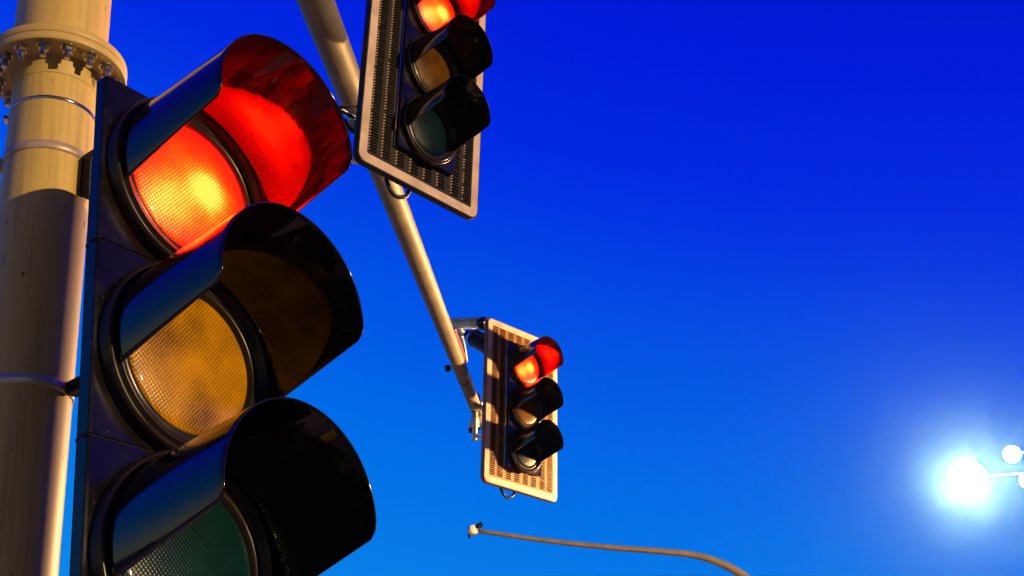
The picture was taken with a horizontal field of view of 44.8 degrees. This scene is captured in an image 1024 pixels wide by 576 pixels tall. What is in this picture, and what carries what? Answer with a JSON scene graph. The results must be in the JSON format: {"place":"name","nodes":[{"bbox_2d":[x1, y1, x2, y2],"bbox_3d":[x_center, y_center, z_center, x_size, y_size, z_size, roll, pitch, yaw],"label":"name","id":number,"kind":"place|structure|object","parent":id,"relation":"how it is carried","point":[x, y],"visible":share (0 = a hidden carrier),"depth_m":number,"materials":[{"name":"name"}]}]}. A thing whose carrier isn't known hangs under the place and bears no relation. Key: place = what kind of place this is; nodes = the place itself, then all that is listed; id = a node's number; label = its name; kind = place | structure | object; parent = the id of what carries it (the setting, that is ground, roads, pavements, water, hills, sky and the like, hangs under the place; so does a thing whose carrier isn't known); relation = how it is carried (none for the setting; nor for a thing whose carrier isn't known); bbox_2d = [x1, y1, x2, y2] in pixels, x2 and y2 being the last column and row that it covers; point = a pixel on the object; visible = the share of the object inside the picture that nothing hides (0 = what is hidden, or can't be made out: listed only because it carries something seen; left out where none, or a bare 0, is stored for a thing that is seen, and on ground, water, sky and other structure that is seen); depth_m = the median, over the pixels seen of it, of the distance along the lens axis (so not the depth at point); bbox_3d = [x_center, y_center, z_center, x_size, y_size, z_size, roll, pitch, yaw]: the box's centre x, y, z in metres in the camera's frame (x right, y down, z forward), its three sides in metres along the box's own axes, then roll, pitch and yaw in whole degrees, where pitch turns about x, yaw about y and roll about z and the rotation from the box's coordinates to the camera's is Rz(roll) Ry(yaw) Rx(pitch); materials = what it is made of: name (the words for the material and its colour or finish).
{"place":"outdoors","nodes":[
{"label":"outdoors","id":0,"kind":"place"},
{"bbox_2d":[0,0,1023,575],"label":"sky","id":1,"kind":"structure","parent":0,"point":[771,252],"materials":[{"name":"blue"}]},
{"bbox_2d":[467,522,749,575],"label":"curved mast arm","id":2,"kind":"object","parent":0,"point":[473,530],"visible":1,"depth_m":27.30},
{"bbox_2d":[948,461,1023,498],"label":"street lamp","id":3,"kind":"object","parent":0,"point":[967,479],"visible":1,"depth_m":12.87,"materials":[{"name":"paint"}]},
{"bbox_2d":[1003,446,1022,461],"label":"street lamp","id":4,"kind":"object","parent":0,"point":[1011,454],"visible":1,"depth_m":25.67,"materials":[{"name":"paint"}]},
{"bbox_2d":[1019,475,1023,486],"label":"street lamp","id":5,"kind":"object","parent":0,"point":[1021,480],"visible":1,"depth_m":27.48,"materials":[{"name":"paint"}]},
{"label":"pavement","id":6,"kind":"structure","parent":0,"visible":0},
{"bbox_2d":[0,0,481,575],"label":"traffic signal pole","id":7,"kind":"object","parent":6,"relation":"on","point":[58,58],"visible":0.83,"depth_m":2.83,"materials":[{"name":"metal"}]},
{"bbox_2d":[66,34,376,575],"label":"traffic signal","id":8,"kind":"object","parent":7,"relation":"attached to","point":[222,314],"visible":1,"depth_m":2.40,"materials":[{"name":"black plastic"}]},
{"bbox_2d":[339,0,494,219],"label":"traffic signal","id":9,"kind":"object","parent":7,"relation":"attached to","point":[422,118],"visible":1,"depth_m":6.98,"materials":[{"name":"black plastic"}]},
{"bbox_2d":[453,327,466,361],"bbox_3d":[-0.447,0.488,10.644,0.027,0.041,0.666,-9,-28,3],"label":"cable","id":10,"kind":"object","parent":7,"relation":"attached to","point":[459,342],"visible":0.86,"depth_m":10.61,"materials":[{"name":"red plastic"}]},
{"bbox_2d":[450,317,488,361],"bbox_3d":[-0.462,0.469,12.342,0.584,0.546,0.138,-24,-32,28],"label":"mounting bracket","id":11,"kind":"object","parent":7,"relation":"attached to","point":[478,323],"visible":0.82,"depth_m":12.32,"materials":[{"name":"grey metal"}]},
{"bbox_2d":[460,330,483,352],"bbox_3d":[-0.369,0.513,12.136,0.478,0.395,0.184,-27,-33,33],"label":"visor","id":12,"kind":"object","parent":11,"relation":"attached to","point":[474,339],"visible":0.67,"depth_m":12.04,"materials":[{"name":"black plastic"}]},
{"bbox_2d":[468,392,481,432],"bbox_3d":[-0.349,1.195,11.850,0.169,0.334,0.271,17,-36,-38],"label":"mounting bracket","id":13,"kind":"object","parent":7,"relation":"attached to","point":[471,422],"visible":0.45,"depth_m":11.83,"materials":[{"name":"grey metal"}]},
{"bbox_2d":[468,318,563,502],"bbox_3d":[0.062,1.155,11.392,0.953,1.618,0.892,-8,-28,1],"label":"traffic signal","id":14,"kind":"object","parent":7,"relation":"attached to","point":[522,442],"visible":1,"depth_m":11.21,"materials":[{"name":"black plastic"}]}
]}

